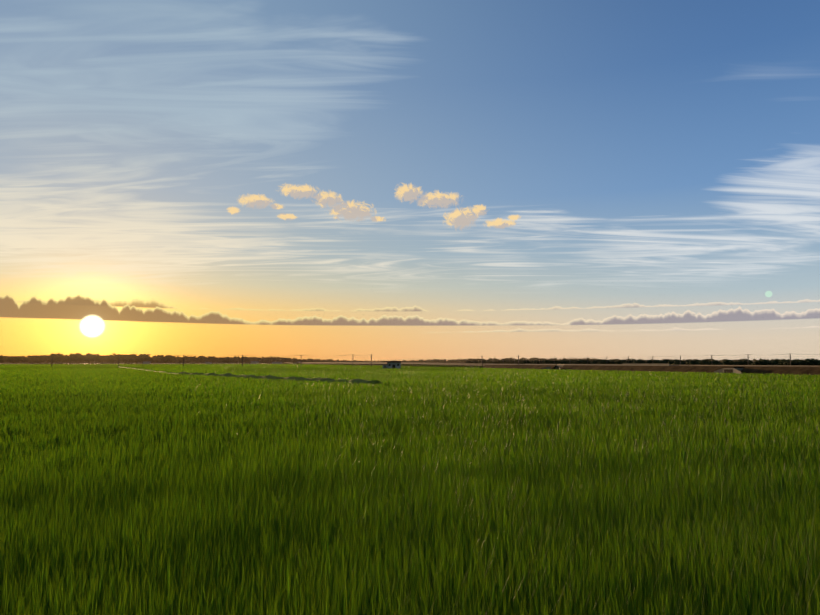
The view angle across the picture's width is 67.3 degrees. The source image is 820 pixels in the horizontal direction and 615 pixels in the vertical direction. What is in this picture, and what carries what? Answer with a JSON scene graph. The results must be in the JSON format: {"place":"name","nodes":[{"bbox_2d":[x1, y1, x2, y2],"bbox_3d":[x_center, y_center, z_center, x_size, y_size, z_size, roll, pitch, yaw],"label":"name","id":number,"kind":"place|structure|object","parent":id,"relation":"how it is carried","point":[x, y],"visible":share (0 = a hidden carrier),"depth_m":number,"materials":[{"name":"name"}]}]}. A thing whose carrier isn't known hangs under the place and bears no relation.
{"place":"outdoors","nodes":[
{"label":"outdoors","id":0,"kind":"place"},
{"bbox_2d":[0,363,270,363],"bbox_3d":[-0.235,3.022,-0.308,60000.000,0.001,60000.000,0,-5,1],"label":"ground","id":1,"kind":"structure","parent":0,"point":[137,363],"depth_m":2121.21,"materials":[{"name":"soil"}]},
{"bbox_2d":[0,356,7,362],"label":"tree","id":2,"kind":"object","parent":1,"relation":"on","point":[3,359],"visible":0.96,"depth_m":1044.85,"materials":[{"name":"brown plant"}]},
{"bbox_2d":[56,354,62,363],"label":"tree","id":3,"kind":"object","parent":1,"relation":"on","point":[60,358],"visible":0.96,"depth_m":1096.60,"materials":[{"name":"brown plant"}]},
{"bbox_2d":[65,353,79,361],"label":"tree","id":4,"kind":"object","parent":1,"relation":"on","point":[73,357],"visible":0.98,"depth_m":1089.21,"materials":[{"name":"brown plant"}]},
{"bbox_2d":[83,357,94,361],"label":"tree","id":5,"kind":"object","parent":1,"relation":"on","point":[88,359],"visible":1,"depth_m":1050.02,"materials":[{"name":"brown plant"}]},
{"bbox_2d":[92,354,99,363],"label":"tree","id":6,"kind":"object","parent":1,"relation":"on","point":[96,356],"visible":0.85,"depth_m":1094.66,"materials":[{"name":"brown plant"}]},
{"bbox_2d":[104,355,114,360],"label":"tree","id":7,"kind":"object","parent":1,"relation":"on","point":[108,358],"visible":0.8,"depth_m":1138.66,"materials":[{"name":"brown plant"}]},
{"bbox_2d":[115,354,124,360],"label":"tree","id":8,"kind":"object","parent":1,"relation":"on","point":[117,358],"visible":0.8,"depth_m":1185.00,"materials":[{"name":"brown plant"}]},
{"bbox_2d":[123,356,134,362],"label":"tree","id":9,"kind":"object","parent":1,"relation":"on","point":[127,359],"visible":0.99,"depth_m":1081.45,"materials":[{"name":"brown plant"}]},
{"bbox_2d":[125,354,136,363],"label":"tree","id":10,"kind":"object","parent":1,"relation":"on","point":[132,355],"visible":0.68,"depth_m":1176.83,"materials":[{"name":"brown plant"}]},
{"bbox_2d":[136,354,148,363],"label":"tree","id":11,"kind":"object","parent":1,"relation":"on","point":[142,358],"visible":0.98,"depth_m":1088.94,"materials":[{"name":"brown plant"}]},
{"bbox_2d":[155,355,166,361],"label":"tree","id":12,"kind":"object","parent":1,"relation":"on","point":[161,358],"visible":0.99,"depth_m":1085.25,"materials":[{"name":"brown plant"}]},
{"bbox_2d":[164,355,175,361],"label":"tree","id":13,"kind":"object","parent":1,"relation":"on","point":[169,358],"visible":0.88,"depth_m":1165.80,"materials":[{"name":"brown plant"}]},
{"bbox_2d":[197,356,204,363],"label":"tree","id":14,"kind":"object","parent":1,"relation":"on","point":[201,359],"visible":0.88,"depth_m":1169.79,"materials":[{"name":"brown plant"}]},
{"bbox_2d":[204,356,215,363],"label":"tree","id":15,"kind":"object","parent":1,"relation":"on","point":[211,359],"visible":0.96,"depth_m":1129.56,"materials":[{"name":"brown plant"}]},
{"bbox_2d":[143,361,300,363],"bbox_3d":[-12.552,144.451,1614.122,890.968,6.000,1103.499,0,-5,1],"label":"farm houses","id":16,"kind":"structure","parent":1,"relation":"on","point":[149,362],"depth_m":1136.44,"materials":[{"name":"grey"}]},
{"bbox_2d":[119,366,381,384],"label":"levee ridge","id":17,"kind":"structure","parent":1,"relation":"on","point":[330,380],"depth_m":84.48,"materials":[{"name":"green soil"}]},
{"bbox_2d":[0,364,819,515],"bbox_3d":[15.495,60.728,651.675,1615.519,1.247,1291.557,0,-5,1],"label":"rice","id":18,"kind":"object","parent":1,"relation":"on","point":[64,412],"visible":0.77,"depth_m":25.94,"materials":[{"name":"green plant"}]},
{"bbox_2d":[0,439,819,614],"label":"rice","id":19,"kind":"object","parent":1,"relation":"on","point":[244,547],"visible":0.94,"depth_m":8.06,"materials":[{"name":"green plant"}]},
{"bbox_2d":[282,362,819,375],"bbox_3d":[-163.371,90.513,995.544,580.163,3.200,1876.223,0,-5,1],"label":"embankment","id":20,"kind":"structure","parent":1,"relation":"on","point":[782,369],"depth_m":171.08,"materials":[{"name":"green soil"}]},
{"bbox_2d":[671,361,681,364],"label":"tree","id":21,"kind":"object","parent":1,"relation":"on","point":[676,363],"visible":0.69,"depth_m":286.56,"materials":[{"name":"green plant"}]},
{"bbox_2d":[686,360,699,364],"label":"tree","id":22,"kind":"object","parent":1,"relation":"on","point":[693,362],"visible":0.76,"depth_m":278.49,"materials":[{"name":"green plant"}]},
{"bbox_2d":[707,361,721,364],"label":"tree","id":23,"kind":"object","parent":1,"relation":"on","point":[715,362],"visible":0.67,"depth_m":263.89,"materials":[{"name":"green plant"}]},
{"bbox_2d":[737,360,750,364],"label":"tree","id":24,"kind":"object","parent":1,"relation":"on","point":[744,362],"visible":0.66,"depth_m":253.49,"materials":[{"name":"green plant"}]},
{"bbox_2d":[754,361,763,364],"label":"tree","id":25,"kind":"object","parent":1,"relation":"on","point":[759,363],"visible":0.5,"depth_m":237.72,"materials":[{"name":"green plant"}]},
{"bbox_2d":[771,359,779,364],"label":"tree","id":26,"kind":"object","parent":1,"relation":"on","point":[775,361],"visible":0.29,"depth_m":272.48,"materials":[{"name":"green plant"}]},
{"bbox_2d":[783,360,798,364],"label":"tree","id":27,"kind":"object","parent":1,"relation":"on","point":[793,362],"visible":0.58,"depth_m":228.86,"materials":[{"name":"green plant"}]},
{"bbox_2d":[805,360,819,365],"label":"tree","id":28,"kind":"object","parent":1,"relation":"on","point":[815,363],"visible":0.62,"depth_m":222.15,"materials":[{"name":"green plant"}]},
{"bbox_2d":[45,355,367,357],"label":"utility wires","id":29,"kind":"object","parent":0,"point":[190,357],"visible":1,"depth_m":393.38,"materials":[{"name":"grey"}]},
{"bbox_2d":[2,357,753,362],"bbox_3d":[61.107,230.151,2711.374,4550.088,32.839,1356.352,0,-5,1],"label":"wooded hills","id":30,"kind":"structure","parent":0,"point":[198,362],"depth_m":2569.36,"materials":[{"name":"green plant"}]},
{"bbox_2d":[382,361,402,368],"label":"pump house","id":31,"kind":"structure","parent":0,"point":[393,364],"depth_m":258.84,"materials":[{"name":"grey"}]},
{"bbox_2d":[0,0,819,360],"label":"sky","id":32,"kind":"structure","parent":0,"point":[408,180],"materials":[{"name":"blue"}]},
{"bbox_2d":[379,354,817,360],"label":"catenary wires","id":33,"kind":"object","parent":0,"point":[681,355],"visible":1,"depth_m":163.88,"materials":[{"name":"black metal"}]}
]}

